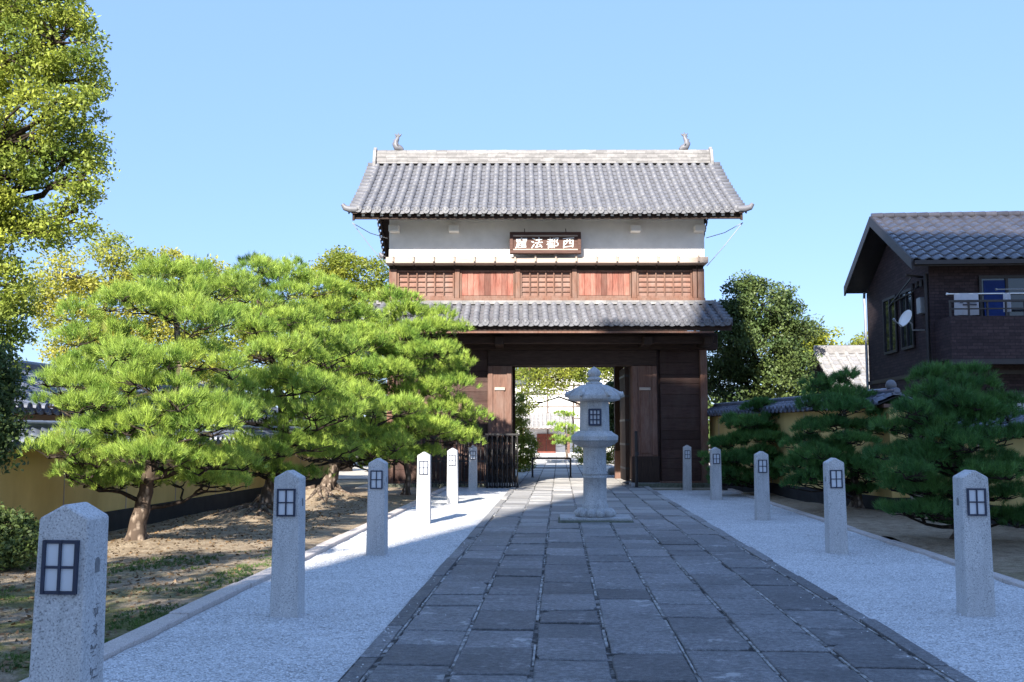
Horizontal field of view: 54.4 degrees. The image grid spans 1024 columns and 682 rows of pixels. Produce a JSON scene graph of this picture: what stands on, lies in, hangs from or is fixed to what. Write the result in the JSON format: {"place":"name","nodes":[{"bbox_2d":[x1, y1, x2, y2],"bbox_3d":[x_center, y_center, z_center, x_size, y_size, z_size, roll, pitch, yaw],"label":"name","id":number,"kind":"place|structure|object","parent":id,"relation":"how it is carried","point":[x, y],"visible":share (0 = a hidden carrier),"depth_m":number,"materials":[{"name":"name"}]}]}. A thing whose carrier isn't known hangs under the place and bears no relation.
{"place":"outdoors","nodes":[
{"label":"outdoors","id":0,"kind":"place"},
{"bbox_2d":[0,0,1023,419],"label":"sky","id":1,"kind":"structure","parent":0,"point":[238,126],"materials":[{"name":"blue"}]},
{"bbox_2d":[338,449,709,479],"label":"courtyard ground","id":2,"kind":"structure","parent":0,"point":[356,473],"depth_m":37.22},
{"bbox_2d":[172,245,389,470],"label":"yellow green tree","id":3,"kind":"object","parent":2,"relation":"on","point":[340,265],"visible":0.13,"depth_m":41.13,"materials":[{"name":"green plant"}]},
{"bbox_2d":[515,391,542,471],"bbox_3d":[0.426,3.713,39.824,1.601,3.406,1.366,0,-5,0],"label":"clipped shrub","id":4,"kind":"object","parent":2,"relation":"on","point":[524,439],"visible":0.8,"depth_m":39.65,"materials":[{"name":"green plant"}]},
{"bbox_2d":[546,409,579,459],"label":"pine tree","id":5,"kind":"object","parent":2,"relation":"on","point":[564,440],"visible":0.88,"depth_m":57.56,"materials":[{"name":"green plant"}]},
{"bbox_2d":[515,368,613,455],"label":"temple hall","id":6,"kind":"structure","parent":2,"relation":"on","point":[539,426],"depth_m":69.60,"materials":[{"name":"paint"}]},
{"bbox_2d":[537,434,555,452],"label":"doors","id":7,"kind":"structure","parent":6,"relation":"in","point":[547,447],"depth_m":69.52,"materials":[{"name":"red wood"}]},
{"bbox_2d":[515,368,613,413],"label":"maple tree","id":8,"kind":"object","parent":2,"relation":"on","point":[577,375],"visible":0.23,"depth_m":46.62,"materials":[{"name":"green plant"}]},
{"bbox_2d":[535,460,611,462],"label":"courtyard kerb","id":9,"kind":"structure","parent":2,"relation":"on","point":[555,461],"depth_m":51.64,"materials":[{"name":"stone"}]},
{"bbox_2d":[570,446,582,464],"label":"clipped shrub","id":10,"kind":"object","parent":2,"relation":"on","point":[579,450],"visible":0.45,"depth_m":45.54,"materials":[{"name":"green plant"}]},
{"bbox_2d":[604,379,613,432],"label":"evergreen tree","id":11,"kind":"object","parent":2,"relation":"on","point":[611,411],"visible":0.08,"depth_m":40.60,"materials":[{"name":"green plant"}]},
{"bbox_2d":[606,445,613,464],"bbox_3d":[3.988,4.513,37.764,1.607,1.432,1.112,0,-5,0],"label":"clipped shrub","id":12,"kind":"object","parent":2,"relation":"on","point":[609,453],"visible":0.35,"depth_m":37.63,"materials":[{"name":"green plant"}]},
{"bbox_2d":[608,467,613,474],"bbox_3d":[3.848,4.775,36.323,0.707,0.432,0.674,4,-7,-35],"label":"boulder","id":13,"kind":"object","parent":2,"relation":"on","point":[611,471],"visible":0.23,"depth_m":36.12,"materials":[{"name":"grey stone"}]},
{"bbox_2d":[707,269,827,402],"bbox_3d":[8.916,1.200,35.694,5.343,7.679,3.643,0,-5,0],"label":"broadleaf tree","id":14,"kind":"object","parent":2,"relation":"on","point":[739,361],"visible":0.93,"depth_m":35.42,"materials":[{"name":"green plant"}]},
{"bbox_2d":[786,325,844,365],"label":"yellow green tree","id":15,"kind":"object","parent":2,"relation":"on","point":[822,340],"visible":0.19,"depth_m":43.86,"materials":[{"name":"green plant"}]},
{"bbox_2d":[841,331,867,344],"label":"distant tree","id":16,"kind":"object","parent":2,"relation":"on","point":[857,341],"visible":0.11,"depth_m":55.03,"materials":[{"name":"green plant"}]},
{"bbox_2d":[356,484,709,488],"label":"passage ground","id":17,"kind":"structure","parent":0,"point":[652,488],"depth_m":27.94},
{"bbox_2d":[341,132,753,487],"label":"temple gate","id":18,"kind":"structure","parent":17,"relation":"on","point":[622,294],"depth_m":28.87,"materials":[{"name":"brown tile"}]},
{"bbox_2d":[512,368,512,433],"bbox_3d":[-0.041,2.489,29.804,0.136,3.300,1.510,0,-5,0],"label":"door leaf","id":19,"kind":"structure","parent":18,"relation":"in","point":[512,368],"depth_m":29.33,"materials":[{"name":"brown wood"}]},
{"bbox_2d":[510,229,580,253],"bbox_3d":[0.965,-2.894,28.843,2.060,0.818,0.394,0,-5,0],"label":"name board","id":20,"kind":"object","parent":18,"relation":"hanging from","point":[524,242],"visible":1,"depth_m":28.73,"materials":[{"name":"brown wood"}]},
{"bbox_2d":[619,367,629,480],"bbox_3d":[3.369,2.487,29.783,0.136,3.300,1.510,0,-5,0],"label":"door leaf","id":21,"kind":"structure","parent":18,"relation":"in","point":[624,373],"depth_m":29.24,"materials":[{"name":"brown wood"}]},
{"bbox_2d":[336,480,900,541],"bbox_3d":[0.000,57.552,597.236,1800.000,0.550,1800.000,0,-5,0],"label":"ground","id":22,"kind":"structure","parent":0,"point":[351,482],"depth_m":30.62,"materials":[{"name":"grey gravel"}]},
{"bbox_2d":[0,0,120,377],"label":"camphor tree","id":23,"kind":"object","parent":22,"relation":"on","point":[54,61],"visible":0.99,"depth_m":16.81,"materials":[{"name":"green plant"}]},
{"bbox_2d":[14,230,230,374],"bbox_3d":[-12.489,0.590,31.513,7.266,8.090,3.259,2,-6,-17],"label":"sparse tree","id":24,"kind":"object","parent":22,"relation":"on","point":[87,282],"visible":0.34,"depth_m":31.22,"materials":[{"name":"green plant"}]},
{"bbox_2d":[6,359,307,425],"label":"hall","id":25,"kind":"structure","parent":22,"relation":"on","point":[43,412],"depth_m":18.77,"materials":[{"name":"paint"}]},
{"bbox_2d":[0,420,329,539],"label":"boundary wall","id":26,"kind":"structure","parent":22,"relation":"on","point":[33,488],"depth_m":15.40,"materials":[{"name":"paint"}]},
{"bbox_2d":[0,486,440,681],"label":"soil bed","id":27,"kind":"object","parent":22,"relation":"on","point":[346,523],"visible":0.35,"depth_m":12.34,"materials":[{"name":"brown soil"}]},
{"bbox_2d":[0,340,36,475],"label":"evergreen tree","id":28,"kind":"object","parent":27,"relation":"on","point":[10,392],"visible":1,"depth_m":9.02,"materials":[{"name":"green plant"}]},
{"bbox_2d":[0,500,39,570],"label":"clipped shrub","id":29,"kind":"object","parent":27,"relation":"on","point":[15,546],"visible":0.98,"depth_m":11.11,"materials":[{"name":"green plant"}]},
{"bbox_2d":[0,548,271,672],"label":"moss tufts","id":30,"kind":"object","parent":27,"relation":"on","point":[141,614],"visible":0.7,"depth_m":10.14,"materials":[{"name":"green plant"}]},
{"bbox_2d":[16,252,271,540],"bbox_3d":[-4.975,0.774,13.713,3.655,4.279,3.545,0,-5,0],"label":"pine tree","id":31,"kind":"object","parent":27,"relation":"on","point":[178,404],"visible":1,"depth_m":13.11,"materials":[{"name":"green plant"}]},
{"bbox_2d":[0,488,366,671],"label":"fallen leaves","id":32,"kind":"object","parent":27,"relation":"on","point":[119,612],"visible":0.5,"depth_m":12.02,"materials":[{"name":"brown plant"}]},
{"bbox_2d":[196,252,381,518],"bbox_3d":[-3.948,0.711,17.660,3.295,4.888,3.035,0,-5,0],"label":"pine tree","id":33,"kind":"object","parent":27,"relation":"on","point":[312,345],"visible":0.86,"depth_m":17.34,"materials":[{"name":"green plant"}]},
{"bbox_2d":[233,250,427,501],"bbox_3d":[-4.117,0.703,22.179,4.728,5.703,3.095,-4,-7,40],"label":"pine tree","id":34,"kind":"object","parent":27,"relation":"on","point":[359,366],"visible":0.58,"depth_m":21.68,"materials":[{"name":"green plant"}]},
{"bbox_2d":[329,282,495,494],"bbox_3d":[-2.462,1.150,23.541,4.251,5.278,3.058,0,-5,0],"label":"pine tree","id":35,"kind":"object","parent":27,"relation":"on","point":[432,423],"visible":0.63,"depth_m":23.46,"materials":[{"name":"green plant"}]},
{"bbox_2d":[19,486,446,681],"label":"kerb","id":36,"kind":"structure","parent":22,"relation":"on","point":[135,637],"depth_m":8.65,"materials":[{"name":"stone"}]},
{"bbox_2d":[103,487,509,681],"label":"gravel","id":37,"kind":"structure","parent":22,"relation":"on","point":[477,506],"depth_m":8.13,"materials":[{"name":"white gravel"}]},
{"bbox_2d":[29,502,108,681],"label":"granite lamp post","id":38,"kind":"object","parent":37,"relation":"on","point":[68,633],"visible":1,"depth_m":4.24,"materials":[{"name":"grey stone"}]},
{"bbox_2d":[40,540,79,594],"bbox_3d":[-1.922,0.963,4.239,0.152,0.226,0.031,0,-6,1],"label":"window pane","id":39,"kind":"structure","parent":38,"relation":"in","point":[60,558],"depth_m":4.23,"materials":[{"name":"white glass"}]},
{"bbox_2d":[270,470,305,617],"bbox_3d":[-1.861,1.710,8.298,0.236,1.256,0.257,0,-5,2],"label":"granite lamp post","id":40,"kind":"object","parent":37,"relation":"on","point":[287,597],"visible":0.94,"depth_m":8.20,"materials":[{"name":"grey stone"}]},
{"bbox_2d":[276,489,295,516],"bbox_3d":[-1.865,1.333,8.221,0.152,0.226,0.031,0,-5,2],"label":"window pane","id":41,"kind":"structure","parent":40,"relation":"in","point":[286,498],"depth_m":8.21,"materials":[{"name":"white glass"}]},
{"bbox_2d":[366,458,387,555],"bbox_3d":[-1.678,2.096,12.437,0.236,1.256,0.257,0,-5,2],"label":"granite lamp post","id":42,"kind":"object","parent":37,"relation":"on","point":[377,524],"visible":0.94,"depth_m":12.33,"materials":[{"name":"grey stone"}]},
{"bbox_2d":[370,470,382,488],"bbox_3d":[-1.682,1.725,12.356,0.152,0.226,0.031,0,-5,2],"label":"window pane","id":43,"kind":"structure","parent":42,"relation":"in","point":[376,476],"depth_m":12.35,"materials":[{"name":"white glass"}]},
{"bbox_2d":[416,452,430,523],"bbox_3d":[-1.488,2.505,16.820,0.236,1.256,0.257,0,-5,0],"label":"granite lamp post","id":44,"kind":"object","parent":37,"relation":"on","point":[423,506],"visible":0.94,"depth_m":16.71,"materials":[{"name":"grey stone"}]},
{"bbox_2d":[419,461,427,473],"bbox_3d":[-1.488,2.132,16.741,0.152,0.226,0.031,0,-5,0],"label":"window pane","id":45,"kind":"structure","parent":44,"relation":"in","point":[423,465],"depth_m":16.73,"materials":[{"name":"white glass"}]},
{"bbox_2d":[416,435,485,487],"bbox_3d":[-1.660,3.338,27.708,1.980,1.500,0.064,0,-5,0],"label":"picket fence","id":46,"kind":"object","parent":37,"relation":"on","point":[460,461],"visible":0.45,"depth_m":27.67,"materials":[{"name":"black wood"}]},
{"bbox_2d":[447,448,458,503],"bbox_3d":[-1.282,2.945,21.536,0.236,1.256,0.257,0,-5,2],"label":"granite lamp post","id":47,"kind":"object","parent":37,"relation":"on","point":[452,478],"visible":0.92,"depth_m":21.43,"materials":[{"name":"grey stone"}]},
{"bbox_2d":[449,455,455,465],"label":"window pane","id":48,"kind":"structure","parent":47,"relation":"in","point":[452,458],"depth_m":21.45,"materials":[{"name":"white glass"}]},
{"bbox_2d":[468,445,476,490],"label":"granite lamp post","id":49,"kind":"object","parent":37,"relation":"on","point":[472,483],"visible":0.88,"depth_m":26.40,"materials":[{"name":"grey stone"}]},
{"bbox_2d":[470,451,475,459],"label":"window pane","id":50,"kind":"structure","parent":49,"relation":"in","point":[472,453],"depth_m":26.43,"materials":[{"name":"white glass"}]},
{"bbox_2d":[485,434,519,487],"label":"folding gate","id":51,"kind":"structure","parent":37,"relation":"on","point":[500,451],"depth_m":27.74,"materials":[{"name":"black metal"}]},
{"bbox_2d":[184,363,770,448],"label":"wood","id":52,"kind":"object","parent":22,"relation":"on","point":[710,405],"visible":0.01,"depth_m":86.60,"materials":[{"name":"brown wood"}]},
{"bbox_2d":[707,387,912,512],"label":"boundary wall","id":53,"kind":"structure","parent":22,"relation":"on","point":[785,408],"depth_m":22.99,"materials":[{"name":"paint"}]},
{"bbox_2d":[885,380,896,389],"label":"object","id":54,"kind":"structure","parent":53,"relation":"on","point":[889,384],"depth_m":19.18,"materials":[{"name":"grey tile"}]},
{"bbox_2d":[655,490,1023,681],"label":"gravel","id":55,"kind":"structure","parent":22,"relation":"on","point":[730,507],"depth_m":10.19,"materials":[{"name":"white gravel"}]},
{"bbox_2d":[103,522,1023,681],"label":"gravel stones","id":56,"kind":"object","parent":55,"relation":"on","point":[428,541],"visible":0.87,"depth_m":8.55,"materials":[{"name":"white gravel"}]},
{"bbox_2d":[683,445,691,489],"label":"granite lamp post","id":57,"kind":"object","parent":55,"relation":"on","point":[687,473],"visible":0.95,"depth_m":27.38,"materials":[{"name":"grey stone"}]},
{"bbox_2d":[685,450,689,458],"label":"window pane","id":58,"kind":"structure","parent":57,"relation":"in","point":[687,452],"depth_m":27.41,"materials":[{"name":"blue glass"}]},
{"bbox_2d":[710,447,721,499],"bbox_3d":[4.659,3.060,22.762,0.236,1.256,0.257,0,-5,1],"label":"granite lamp post","id":59,"kind":"object","parent":55,"relation":"on","point":[715,477],"visible":0.96,"depth_m":22.66,"materials":[{"name":"grey stone"}]},
{"bbox_2d":[713,454,719,463],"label":"window pane","id":60,"kind":"structure","parent":59,"relation":"in","point":[716,457],"depth_m":22.67,"materials":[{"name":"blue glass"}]},
{"bbox_2d":[754,451,770,519],"bbox_3d":[4.401,2.572,17.540,0.236,1.256,0.257,0,-6,3],"label":"granite lamp post","id":61,"kind":"object","parent":55,"relation":"on","point":[761,490],"visible":0.93,"depth_m":17.44,"materials":[{"name":"grey stone"}]},
{"bbox_2d":[758,460,766,472],"bbox_3d":[4.394,2.197,17.463,0.152,0.226,0.031,0,-6,3],"label":"window pane","id":62,"kind":"structure","parent":61,"relation":"in","point":[762,464],"depth_m":17.45,"materials":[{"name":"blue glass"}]},
{"bbox_2d":[823,458,848,554],"bbox_3d":[4.094,2.113,12.617,0.236,1.256,0.257,-1,-5,4],"label":"granite lamp post","id":63,"kind":"object","parent":55,"relation":"on","point":[835,524],"visible":0.94,"depth_m":12.52,"materials":[{"name":"grey stone"}]},
{"bbox_2d":[830,470,842,487],"bbox_3d":[4.080,1.737,12.537,0.152,0.226,0.031,-1,-5,4],"label":"window pane","id":64,"kind":"structure","parent":63,"relation":"in","point":[836,476],"depth_m":12.53,"materials":[{"name":"white glass"}]},
{"bbox_2d":[953,470,995,616],"bbox_3d":[3.871,1.716,8.360,0.236,1.256,0.257,0,-6,3],"label":"granite lamp post","id":65,"kind":"object","parent":55,"relation":"on","point":[975,591],"visible":0.9,"depth_m":8.27,"materials":[{"name":"grey stone"}]},
{"bbox_2d":[966,488,986,515],"bbox_3d":[3.867,1.340,8.284,0.152,0.226,0.031,0,-6,3],"label":"window pane","id":66,"kind":"structure","parent":65,"relation":"in","point":[976,497],"depth_m":8.28,"materials":[{"name":"white glass"}]},
{"bbox_2d":[728,489,1023,588],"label":"kerb","id":67,"kind":"structure","parent":22,"relation":"on","point":[1005,579],"depth_m":13.19,"materials":[{"name":"stone"}]},
{"bbox_2d":[738,490,1023,580],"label":"soil bed","id":68,"kind":"object","parent":22,"relation":"on","point":[1008,550],"visible":0.23,"depth_m":15.29,"materials":[{"name":"brown soil"}]},
{"bbox_2d":[697,395,788,494],"bbox_3d":[5.778,2.572,24.158,2.662,2.580,1.983,0,-5,0],"label":"pine tree","id":69,"kind":"object","parent":68,"relation":"on","point":[758,427],"visible":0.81,"depth_m":23.98,"materials":[{"name":"green plant"}]},
{"bbox_2d":[772,365,891,508],"bbox_3d":[6.352,1.868,18.990,2.703,2.972,2.150,0,-5,0],"label":"pine tree","id":70,"kind":"object","parent":68,"relation":"on","point":[805,464],"visible":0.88,"depth_m":18.78,"materials":[{"name":"green plant"}]},
{"bbox_2d":[861,358,1023,538],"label":"pine tree","id":71,"kind":"object","parent":68,"relation":"on","point":[956,403],"visible":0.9,"depth_m":13.32,"materials":[{"name":"green plant"}]},
{"bbox_2d":[937,409,1023,528],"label":"boundary wall","id":72,"kind":"structure","parent":22,"relation":"on","point":[1017,445],"depth_m":16.33,"materials":[{"name":"paint"}]},
{"bbox_2d":[338,455,975,681],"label":"stone path","id":73,"kind":"structure","parent":0,"point":[644,646],"depth_m":8.26,"materials":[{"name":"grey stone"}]},
{"bbox_2d":[531,457,571,477],"bbox_3d":[1.350,4.320,34.046,1.400,0.682,0.320,0,-5,0],"label":"barrier","id":74,"kind":"object","parent":73,"relation":"on","point":[570,476],"visible":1,"depth_m":34.05,"materials":[{"name":"black metal"}]},
{"bbox_2d":[558,367,633,523],"bbox_3d":[1.420,1.767,17.110,1.260,2.660,0.930,0,-5,3],"label":"stone lantern","id":75,"kind":"object","parent":73,"relation":"on","point":[594,437],"visible":1,"depth_m":16.90,"materials":[{"name":"stone"}]},
{"bbox_2d":[588,409,600,425],"bbox_3d":[1.412,1.296,16.932,0.220,0.291,0.056,0,-5,3],"label":"window pane","id":76,"kind":"structure","parent":75,"relation":"in","point":[594,415],"depth_m":16.91,"materials":[{"name":"white glass"}]},
{"bbox_2d":[634,431,638,486],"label":"latch post","id":77,"kind":"object","parent":73,"relation":"on","point":[636,456],"visible":0.83,"depth_m":27.67,"materials":[{"name":"black metal"}]},
{"bbox_2d":[360,479,954,681],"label":"path mortar","id":78,"kind":"object","parent":73,"relation":"on","point":[756,650],"visible":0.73,"depth_m":8.14,"materials":[{"name":"grey concrete"}]},
{"bbox_2d":[808,345,869,393],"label":"tiled house","id":79,"kind":"structure","parent":0,"point":[834,358],"depth_m":36.95,"materials":[{"name":"paint"}]},
{"bbox_2d":[844,211,1023,477],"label":"brick house","id":80,"kind":"structure","parent":0,"point":[908,272],"depth_m":24.64,"materials":[{"name":"tile"}]},
{"bbox_2d":[882,294,898,354],"bbox_3d":[10.337,-0.430,27.152,0.090,1.540,1.120,0,-5,4],"label":"window","id":81,"kind":"structure","parent":80,"relation":"in","point":[890,328],"depth_m":27.13,"materials":[{"name":"black glass"}]},
{"bbox_2d":[899,288,914,350],"bbox_3d":[10.234,-0.562,25.736,0.090,1.540,0.970,0,-5,4],"label":"window","id":82,"kind":"structure","parent":80,"relation":"in","point":[907,303],"depth_m":25.67,"materials":[{"name":"black glass"}]},
{"bbox_2d":[946,293,1023,294],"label":"drying pole","id":83,"kind":"object","parent":80,"relation":"attached to","point":[984,293],"visible":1,"depth_m":23.36,"materials":[{"name":"silver metal"}]},
{"bbox_2d":[954,293,978,314],"bbox_3d":[10.670,-0.867,23.379,0.550,0.520,0.072,0,-5,4],"label":"towel","id":84,"kind":"object","parent":83,"relation":"hanging from","point":[965,296],"visible":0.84,"depth_m":23.38,"materials":[{"name":"white fabric"}]},
{"bbox_2d":[1003,293,1010,311],"bbox_3d":[11.593,-0.908,23.318,0.160,0.450,0.072,0,-5,4],"label":"towel","id":85,"kind":"object","parent":83,"relation":"hanging from","point":[1006,296],"visible":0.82,"depth_m":23.32,"materials":[{"name":"white fabric"}]},
{"bbox_2d":[978,275,1023,315],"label":"balcony door","id":86,"kind":"structure","parent":80,"relation":"in","point":[987,283],"depth_m":24.05,"materials":[{"name":"blue glass"}]},
{"bbox_2d":[995,288,1023,290],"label":"drying pole","id":87,"kind":"object","parent":80,"relation":"attached to","point":[996,289],"visible":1,"depth_m":23.64,"materials":[{"name":"grey metal"}]},
{"bbox_2d":[1007,391,1023,406],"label":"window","id":88,"kind":"structure","parent":80,"relation":"in","point":[1020,404],"depth_m":23.78,"materials":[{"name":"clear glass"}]}
]}

